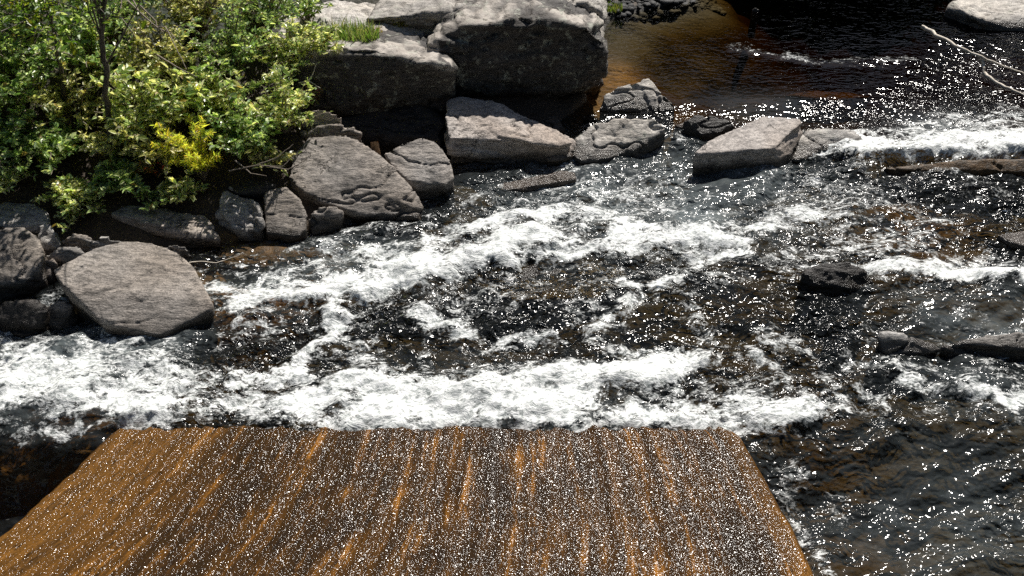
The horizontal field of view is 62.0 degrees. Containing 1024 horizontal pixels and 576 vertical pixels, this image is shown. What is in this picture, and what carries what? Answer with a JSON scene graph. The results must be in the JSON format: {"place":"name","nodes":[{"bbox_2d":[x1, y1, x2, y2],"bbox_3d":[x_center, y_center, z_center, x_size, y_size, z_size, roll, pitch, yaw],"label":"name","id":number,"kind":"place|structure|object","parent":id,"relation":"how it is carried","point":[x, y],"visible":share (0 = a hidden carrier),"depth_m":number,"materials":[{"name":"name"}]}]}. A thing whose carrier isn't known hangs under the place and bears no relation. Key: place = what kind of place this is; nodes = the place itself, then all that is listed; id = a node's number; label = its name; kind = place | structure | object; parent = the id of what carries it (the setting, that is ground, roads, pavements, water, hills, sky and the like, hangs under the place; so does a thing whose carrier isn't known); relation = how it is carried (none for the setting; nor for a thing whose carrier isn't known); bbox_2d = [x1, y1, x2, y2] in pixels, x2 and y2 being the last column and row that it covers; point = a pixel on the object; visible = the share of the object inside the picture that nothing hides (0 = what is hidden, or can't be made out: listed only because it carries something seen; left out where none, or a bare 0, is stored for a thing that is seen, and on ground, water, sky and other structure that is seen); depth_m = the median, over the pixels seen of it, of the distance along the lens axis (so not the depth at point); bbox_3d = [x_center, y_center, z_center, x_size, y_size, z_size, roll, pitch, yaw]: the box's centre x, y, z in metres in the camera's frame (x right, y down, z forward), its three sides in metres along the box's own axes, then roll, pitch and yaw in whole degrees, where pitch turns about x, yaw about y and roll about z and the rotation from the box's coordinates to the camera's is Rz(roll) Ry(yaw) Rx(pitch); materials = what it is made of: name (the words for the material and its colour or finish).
{"place":"outdoors","nodes":[
{"label":"outdoors","id":0,"kind":"place"},
{"bbox_2d":[0,0,1023,575],"bbox_3d":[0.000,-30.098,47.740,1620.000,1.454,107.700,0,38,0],"label":"river water","id":1,"kind":"structure","parent":0,"point":[880,60],"depth_m":8.56,"materials":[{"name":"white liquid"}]},
{"bbox_2d":[920,25,1023,95],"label":"driftwood branch","id":2,"kind":"object","parent":1,"relation":"on","point":[953,44],"visible":1,"depth_m":11.94,"materials":[{"name":"grey wood"}]},
{"bbox_2d":[0,0,1023,575],"bbox_3d":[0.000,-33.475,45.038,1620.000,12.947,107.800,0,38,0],"label":"riverbed","id":3,"kind":"structure","parent":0,"point":[928,492],"depth_m":8.73,"materials":[{"name":"stone"}]},
{"bbox_2d":[0,157,37,193],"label":"shrub","id":4,"kind":"object","parent":3,"relation":"on","point":[8,178],"visible":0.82,"depth_m":9.06,"materials":[{"name":"green plant"}]},
{"bbox_2d":[0,111,38,173],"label":"shrub","id":5,"kind":"object","parent":3,"relation":"on","point":[12,132],"visible":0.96,"depth_m":9.15,"materials":[{"name":"green plant"}]},
{"bbox_2d":[0,65,50,124],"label":"shrub","id":6,"kind":"object","parent":3,"relation":"on","point":[8,105],"visible":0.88,"depth_m":9.26,"materials":[{"name":"green plant"}]},
{"bbox_2d":[0,202,50,232],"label":"boulder","id":7,"kind":"object","parent":3,"relation":"on","point":[30,217],"visible":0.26,"depth_m":9.09,"materials":[{"name":"grey stone"}]},
{"bbox_2d":[0,227,51,299],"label":"boulder","id":8,"kind":"object","parent":3,"relation":"on","point":[23,273],"visible":0.62,"depth_m":8.68,"materials":[{"name":"grey stone"}]},
{"bbox_2d":[0,299,58,354],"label":"rock","id":9,"kind":"object","parent":3,"relation":"on","point":[21,320],"visible":0.63,"depth_m":8.24,"materials":[{"name":"grey stone"}]},
{"bbox_2d":[0,8,59,86],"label":"shrub","id":10,"kind":"object","parent":3,"relation":"on","point":[9,60],"visible":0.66,"depth_m":9.47,"materials":[{"name":"green plant"}]},
{"bbox_2d":[0,0,68,69],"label":"shrub","id":11,"kind":"object","parent":3,"relation":"on","point":[24,12],"visible":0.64,"depth_m":8.84,"materials":[{"name":"green plant"}]},
{"bbox_2d":[0,0,76,41],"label":"shrub","id":12,"kind":"object","parent":3,"relation":"on","point":[2,2],"visible":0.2,"depth_m":9.92,"materials":[{"name":"green plant"}]},
{"bbox_2d":[38,224,62,250],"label":"rock","id":13,"kind":"object","parent":3,"relation":"on","point":[49,238],"visible":0.27,"depth_m":8.99,"materials":[{"name":"grey stone"}]},
{"bbox_2d":[6,111,97,175],"bbox_3d":[-5.018,-1.577,9.259,0.930,0.603,1.023,0,38,0],"label":"shrub","id":14,"kind":"object","parent":3,"relation":"on","point":[54,149],"visible":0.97,"depth_m":9.17,"materials":[{"name":"green plant"}]},
{"bbox_2d":[46,266,58,293],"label":"rock","id":15,"kind":"object","parent":3,"relation":"on","point":[53,284],"visible":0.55,"depth_m":8.80,"materials":[{"name":"grey stone"}]},
{"bbox_2d":[45,259,59,283],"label":"rock","id":16,"kind":"object","parent":3,"relation":"on","point":[52,264],"visible":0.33,"depth_m":8.76,"materials":[{"name":"grey stone"}]},
{"bbox_2d":[47,301,82,342],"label":"rock","id":17,"kind":"object","parent":3,"relation":"on","point":[64,316],"visible":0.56,"depth_m":8.36,"materials":[{"name":"grey stone"}]},
{"bbox_2d":[46,247,83,266],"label":"rock","id":18,"kind":"object","parent":3,"relation":"on","point":[60,256],"visible":0.2,"depth_m":8.81,"materials":[{"name":"grey stone"}]},
{"bbox_2d":[30,173,100,212],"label":"shrub","id":19,"kind":"object","parent":3,"relation":"on","point":[63,187],"visible":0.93,"depth_m":9.12,"materials":[{"name":"green plant"}]},
{"bbox_2d":[19,58,114,130],"bbox_3d":[-4.865,-2.083,9.441,0.962,0.881,1.037,-23,43,-26],"label":"shrub","id":20,"kind":"object","parent":3,"relation":"on","point":[52,103],"visible":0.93,"depth_m":9.42,"materials":[{"name":"green plant"}]},
{"bbox_2d":[0,0,151,125],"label":"sapling","id":21,"kind":"object","parent":3,"relation":"on","point":[71,46],"visible":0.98,"depth_m":8.51,"materials":[{"name":"green plant"}]},
{"bbox_2d":[62,234,91,252],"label":"rock","id":22,"kind":"object","parent":3,"relation":"on","point":[75,240],"visible":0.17,"depth_m":8.89,"materials":[{"name":"grey stone"}]},
{"bbox_2d":[52,197,106,232],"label":"shrub","id":23,"kind":"object","parent":3,"relation":"on","point":[74,213],"visible":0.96,"depth_m":9.10,"materials":[{"name":"green plant"}]},
{"bbox_2d":[27,9,140,82],"bbox_3d":[-4.835,-2.690,9.571,1.148,0.952,1.165,0,38,0],"label":"shrub","id":24,"kind":"object","parent":3,"relation":"on","point":[90,61],"visible":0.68,"depth_m":9.54,"materials":[{"name":"green plant"}]},
{"bbox_2d":[85,236,120,250],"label":"rock","id":25,"kind":"object","parent":3,"relation":"on","point":[101,242],"visible":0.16,"depth_m":8.84,"materials":[{"name":"grey stone"}]},
{"bbox_2d":[55,0,155,158],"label":"sapling","id":26,"kind":"object","parent":3,"relation":"on","point":[100,27],"visible":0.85,"depth_m":8.54,"materials":[{"name":"brown plant"}]},
{"bbox_2d":[52,0,161,43],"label":"shrub","id":27,"kind":"object","parent":3,"relation":"on","point":[117,23],"visible":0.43,"depth_m":9.88,"materials":[{"name":"green plant"}]},
{"bbox_2d":[82,149,149,199],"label":"shrub","id":28,"kind":"object","parent":3,"relation":"on","point":[111,174],"visible":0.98,"depth_m":9.16,"materials":[{"name":"green plant"}]},
{"bbox_2d":[78,116,161,161],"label":"shrub","id":29,"kind":"object","parent":3,"relation":"on","point":[93,145],"visible":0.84,"depth_m":9.17,"materials":[{"name":"green plant"}]},
{"bbox_2d":[54,242,216,362],"bbox_3d":[-3.676,0.204,8.580,1.560,0.904,0.964,22,43,26],"label":"boulder","id":30,"kind":"object","parent":3,"relation":"on","point":[135,288],"visible":0.75,"depth_m":8.31,"materials":[{"name":"grey stone"}]},
{"bbox_2d":[89,60,194,145],"bbox_3d":[-4.001,-2.015,9.297,1.134,0.935,1.120,0,38,0],"label":"shrub","id":31,"kind":"object","parent":3,"relation":"on","point":[141,114],"visible":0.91,"depth_m":9.17,"materials":[{"name":"green plant"}]},
{"bbox_2d":[131,187,171,210],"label":"shrub","id":32,"kind":"object","parent":3,"relation":"on","point":[153,196],"visible":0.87,"depth_m":9.21,"materials":[{"name":"green plant"}]},
{"bbox_2d":[134,155,172,176],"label":"plant","id":33,"kind":"object","parent":3,"relation":"on","point":[154,168],"visible":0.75,"depth_m":9.31,"materials":[{"name":"brown plant"}]},
{"bbox_2d":[107,3,217,87],"bbox_3d":[-4.078,-2.685,9.744,1.281,0.921,1.198,0,38,0],"label":"shrub","id":34,"kind":"object","parent":3,"relation":"on","point":[168,51],"visible":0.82,"depth_m":9.61,"materials":[{"name":"green plant"}]},
{"bbox_2d":[120,0,199,76],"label":"bare branch","id":35,"kind":"object","parent":34,"relation":"on","point":[154,26],"visible":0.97,"depth_m":9.33,"materials":[{"name":"brown wood"}]},
{"bbox_2d":[129,117,202,174],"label":"shrub","id":36,"kind":"object","parent":3,"relation":"on","point":[151,153],"visible":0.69,"depth_m":9.19,"materials":[{"name":"green plant"}]},
{"bbox_2d":[111,205,220,250],"bbox_3d":[-3.724,-0.503,9.393,1.254,0.765,0.336,5,38,6],"label":"boulder","id":37,"kind":"object","parent":3,"relation":"on","point":[192,231],"visible":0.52,"depth_m":9.16,"materials":[{"name":"grey stone"}]},
{"bbox_2d":[167,245,193,266],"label":"rock","id":38,"kind":"object","parent":3,"relation":"on","point":[182,252],"visible":0.1,"depth_m":8.97,"materials":[{"name":"grey stone"}]},
{"bbox_2d":[156,169,208,203],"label":"shrub","id":39,"kind":"object","parent":3,"relation":"on","point":[181,189],"visible":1,"depth_m":9.20,"materials":[{"name":"green plant"}]},
{"bbox_2d":[149,114,222,180],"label":"yellow plant","id":40,"kind":"object","parent":3,"relation":"on","point":[205,161],"visible":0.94,"depth_m":9.14,"materials":[{"name":"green plant"}]},
{"bbox_2d":[145,0,251,38],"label":"shrub","id":41,"kind":"object","parent":3,"relation":"on","point":[184,8],"visible":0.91,"depth_m":10.13,"materials":[{"name":"green plant"}]},
{"bbox_2d":[148,50,260,134],"bbox_3d":[-3.419,-2.191,9.539,1.214,0.913,1.244,0,38,0],"label":"shrub","id":42,"kind":"object","parent":3,"relation":"on","point":[202,92],"visible":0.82,"depth_m":9.43,"materials":[{"name":"green plant"}]},
{"bbox_2d":[175,0,282,79],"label":"shrub","id":43,"kind":"object","parent":3,"relation":"on","point":[237,47],"visible":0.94,"depth_m":9.82,"materials":[{"name":"green plant"}]},
{"bbox_2d":[189,85,287,159],"bbox_3d":[-2.987,-1.769,9.317,1.019,0.888,0.986,0,38,0],"label":"shrub","id":44,"kind":"object","parent":3,"relation":"on","point":[238,133],"visible":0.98,"depth_m":9.29,"materials":[{"name":"green plant"}]},
{"bbox_2d":[229,144,305,175],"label":"bare branch","id":45,"kind":"object","parent":44,"relation":"attached to","point":[276,167],"visible":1,"depth_m":9.01,"materials":[{"name":"brown wood"}]},
{"bbox_2d":[215,186,265,243],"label":"boulder","id":46,"kind":"object","parent":3,"relation":"on","point":[241,219],"visible":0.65,"depth_m":9.27,"materials":[{"name":"grey stone"}]},
{"bbox_2d":[227,180,277,201],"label":"rock","id":47,"kind":"object","parent":3,"relation":"on","point":[256,191],"visible":0.16,"depth_m":9.41,"materials":[{"name":"black stone"}]},
{"bbox_2d":[216,0,302,32],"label":"shrub","id":48,"kind":"object","parent":3,"relation":"on","point":[258,20],"visible":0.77,"depth_m":10.28,"materials":[{"name":"green plant"}]},
{"bbox_2d":[212,246,319,279],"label":"rock","id":49,"kind":"object","parent":3,"relation":"on","point":[277,260],"visible":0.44,"depth_m":9.12,"materials":[{"name":"stone"}]},
{"bbox_2d":[189,255,238,262],"bbox_3d":[-3.127,-0.287,8.964,0.519,0.028,0.067,-8,39,-10],"label":"pale stick","id":50,"kind":"object","parent":49,"relation":"on","point":[207,261],"visible":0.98,"depth_m":8.94,"materials":[{"name":"beige wood"}]},
{"bbox_2d":[241,140,301,175],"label":"shrub","id":51,"kind":"object","parent":3,"relation":"on","point":[261,157],"visible":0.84,"depth_m":9.45,"materials":[{"name":"green plant"}]},
{"bbox_2d":[237,62,331,133],"bbox_3d":[-2.602,-2.064,9.556,0.893,0.871,1.031,22,43,26],"label":"shrub","id":52,"kind":"object","parent":3,"relation":"on","point":[284,106],"visible":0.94,"depth_m":9.55,"materials":[{"name":"green plant"}]},
{"bbox_2d":[246,17,324,79],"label":"shrub","id":53,"kind":"object","parent":3,"relation":"on","point":[288,52],"visible":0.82,"depth_m":9.96,"materials":[{"name":"green plant"}]},
{"bbox_2d":[264,187,307,244],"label":"boulder","id":54,"kind":"object","parent":3,"relation":"on","point":[285,217],"visible":0.66,"depth_m":9.30,"materials":[{"name":"grey stone"}]},
{"bbox_2d":[300,110,341,129],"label":"rock","id":55,"kind":"object","parent":3,"relation":"on","point":[328,118],"visible":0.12,"depth_m":9.96,"materials":[{"name":"grey stone"}]},
{"bbox_2d":[308,206,343,237],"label":"rock","id":56,"kind":"object","parent":3,"relation":"on","point":[325,222],"visible":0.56,"depth_m":9.35,"materials":[{"name":"grey stone"}]},
{"bbox_2d":[299,123,361,142],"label":"rock","id":57,"kind":"object","parent":3,"relation":"on","point":[339,129],"visible":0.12,"depth_m":9.94,"materials":[{"name":"grey stone"}]},
{"bbox_2d":[279,0,424,38],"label":"rock tier","id":58,"kind":"object","parent":3,"relation":"on","point":[341,9],"visible":0.16,"depth_m":10.99,"materials":[{"name":"grey stone"}]},
{"bbox_2d":[284,0,333,22],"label":"shrub","id":59,"kind":"object","parent":58,"relation":"on","point":[308,9],"visible":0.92,"depth_m":10.60,"materials":[{"name":"green plant"}]},
{"bbox_2d":[389,16,407,27],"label":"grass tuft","id":60,"kind":"object","parent":58,"relation":"on","point":[398,24],"visible":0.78,"depth_m":10.95,"materials":[{"name":"green plant"}]},
{"bbox_2d":[289,136,423,236],"bbox_3d":[-1.748,-1.077,9.819,1.512,1.056,0.926,0,38,0],"label":"boulder","id":61,"kind":"object","parent":3,"relation":"on","point":[357,181],"visible":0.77,"depth_m":9.55,"materials":[{"name":"grey stone"}]},
{"bbox_2d":[371,141,380,154],"bbox_3d":[-1.574,-1.560,9.847,0.135,0.333,0.076,0,38,0],"label":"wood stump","id":62,"kind":"object","parent":3,"relation":"on","point":[375,146],"visible":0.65,"depth_m":9.78,"materials":[{"name":"brown wood"}]},
{"bbox_2d":[0,425,812,575],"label":"stone slab","id":63,"kind":"structure","parent":3,"relation":"on","point":[458,500],"depth_m":6.74,"materials":[{"name":"brown stone"}]},
{"bbox_2d":[385,138,454,211],"bbox_3d":[-1.071,-1.216,10.016,0.814,0.979,0.507,0,38,0],"label":"boulder","id":64,"kind":"object","parent":3,"relation":"on","point":[423,168],"visible":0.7,"depth_m":9.80,"materials":[{"name":"grey stone"}]},
{"bbox_2d":[294,0,608,118],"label":"rock ledge","id":65,"kind":"object","parent":3,"relation":"on","point":[554,49],"visible":0.65,"depth_m":10.49,"materials":[{"name":"grey stone"}]},
{"bbox_2d":[303,85,324,105],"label":"plant","id":66,"kind":"object","parent":65,"relation":"on","point":[316,96],"visible":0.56,"depth_m":10.20,"materials":[{"name":"green plant"}]},
{"bbox_2d":[297,21,345,54],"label":"shrub","id":67,"kind":"object","parent":65,"relation":"on","point":[321,43],"visible":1,"depth_m":9.90,"materials":[{"name":"green plant"}]},
{"bbox_2d":[313,13,382,42],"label":"grass tuft","id":68,"kind":"object","parent":65,"relation":"on","point":[358,33],"visible":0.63,"depth_m":10.46,"materials":[{"name":"green plant"}]},
{"bbox_2d":[460,229,476,243],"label":"rock","id":69,"kind":"object","parent":3,"relation":"on","point":[469,236],"visible":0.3,"depth_m":9.31,"materials":[{"name":"grey stone"}]},
{"bbox_2d":[366,0,607,37],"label":"rock tier","id":70,"kind":"object","parent":3,"relation":"on","point":[425,16],"visible":0.19,"depth_m":10.97,"materials":[{"name":"grey stone"}]},
{"bbox_2d":[444,97,572,182],"bbox_3d":[-0.049,-1.768,10.623,1.578,0.986,0.812,0,38,0],"label":"boulder","id":71,"kind":"object","parent":3,"relation":"on","point":[481,135],"visible":0.8,"depth_m":10.33,"materials":[{"name":"grey stone"}]},
{"bbox_2d":[494,171,576,206],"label":"rock","id":72,"kind":"object","parent":3,"relation":"on","point":[536,184],"visible":0.91,"depth_m":10.09,"materials":[{"name":"grey stone"}]},
{"bbox_2d":[471,262,628,317],"bbox_3d":[0.388,0.080,8.984,1.667,0.509,0.565,0,38,0],"label":"rock","id":73,"kind":"object","parent":3,"relation":"on","point":[567,271],"visible":0.53,"depth_m":8.86,"materials":[{"name":"grey stone"}]},
{"bbox_2d":[541,116,564,134],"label":"rock","id":74,"kind":"object","parent":3,"relation":"on","point":[553,122],"visible":0.14,"depth_m":10.74,"materials":[{"name":"grey stone"}]},
{"bbox_2d":[546,135,575,173],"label":"rock","id":75,"kind":"object","parent":3,"relation":"on","point":[555,160],"visible":0.41,"depth_m":10.39,"materials":[{"name":"grey stone"}]},
{"bbox_2d":[582,115,597,130],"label":"rock","id":76,"kind":"object","parent":3,"relation":"on","point":[590,119],"visible":0.36,"depth_m":11.06,"materials":[{"name":"black stone"}]},
{"bbox_2d":[572,118,664,180],"bbox_3d":[1.325,-1.676,10.654,1.229,0.803,0.474,-8,39,-10],"label":"boulder","id":77,"kind":"object","parent":3,"relation":"on","point":[623,139],"visible":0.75,"depth_m":10.51,"materials":[{"name":"grey stone"}]},
{"bbox_2d":[598,79,674,134],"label":"boulder","id":78,"kind":"object","parent":3,"relation":"on","point":[644,99],"visible":0.66,"depth_m":11.25,"materials":[{"name":"grey stone"}]},
{"bbox_2d":[670,122,683,148],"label":"rock","id":79,"kind":"object","parent":3,"relation":"on","point":[674,143],"visible":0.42,"depth_m":10.99,"materials":[{"name":"grey stone"}]},
{"bbox_2d":[679,115,733,156],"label":"boulder","id":80,"kind":"object","parent":3,"relation":"on","point":[702,128],"visible":0.45,"depth_m":10.70,"materials":[{"name":"grey stone"}]},
{"bbox_2d":[688,117,802,196],"bbox_3d":[2.922,-1.498,10.457,1.593,0.905,0.623,-20,42,-24],"label":"rock block","id":81,"kind":"object","parent":3,"relation":"on","point":[742,151],"visible":0.86,"depth_m":10.28,"materials":[{"name":"grey stone"}]},
{"bbox_2d":[816,413,824,422],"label":"rock","id":82,"kind":"object","parent":3,"relation":"on","point":[821,419],"visible":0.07,"depth_m":7.89,"materials":[{"name":"grey stone"}]},
{"bbox_2d":[782,113,863,123],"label":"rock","id":83,"kind":"object","parent":3,"relation":"on","point":[819,118],"visible":0.3,"depth_m":11.83,"materials":[{"name":"grey stone"}]},
{"bbox_2d":[789,128,861,180],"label":"boulder","id":84,"kind":"object","parent":3,"relation":"on","point":[815,141],"visible":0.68,"depth_m":10.55,"materials":[{"name":"grey stone"}]},
{"bbox_2d":[794,262,872,322],"bbox_3d":[3.319,0.068,8.823,0.768,0.715,0.250,0,38,0],"label":"boulder","id":85,"kind":"object","parent":3,"relation":"on","point":[841,277],"visible":0.66,"depth_m":8.66,"materials":[{"name":"grey stone"}]},
{"bbox_2d":[870,331,939,385],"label":"boulder","id":86,"kind":"object","parent":3,"relation":"on","point":[890,342],"visible":0.58,"depth_m":8.07,"materials":[{"name":"grey stone"}]},
{"bbox_2d":[877,159,1023,200],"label":"rock","id":87,"kind":"object","parent":3,"relation":"on","point":[980,168],"visible":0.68,"depth_m":10.26,"materials":[{"name":"grey stone"}]},
{"bbox_2d":[929,332,1023,382],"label":"boulder","id":88,"kind":"object","parent":3,"relation":"on","point":[952,363],"visible":0.67,"depth_m":8.09,"materials":[{"name":"grey stone"}]},
{"bbox_2d":[944,0,1023,30],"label":"boulder","id":89,"kind":"object","parent":3,"relation":"on","point":[1000,15],"visible":0.48,"depth_m":13.52,"materials":[{"name":"grey stone"}]},
{"bbox_2d":[992,231,1023,261],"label":"rock","id":90,"kind":"object","parent":3,"relation":"on","point":[1010,242],"visible":0.43,"depth_m":9.29,"materials":[{"name":"grey stone"}]},
{"bbox_2d":[607,0,726,20],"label":"gravel","id":91,"kind":"structure","parent":0,"point":[629,7],"depth_m":14.13,"materials":[{"name":"grey gravel"}]},
{"bbox_2d":[606,0,622,12],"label":"grass tuft","id":92,"kind":"object","parent":91,"relation":"on","point":[612,9],"visible":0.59,"depth_m":13.78,"materials":[{"name":"green plant"}]}
]}

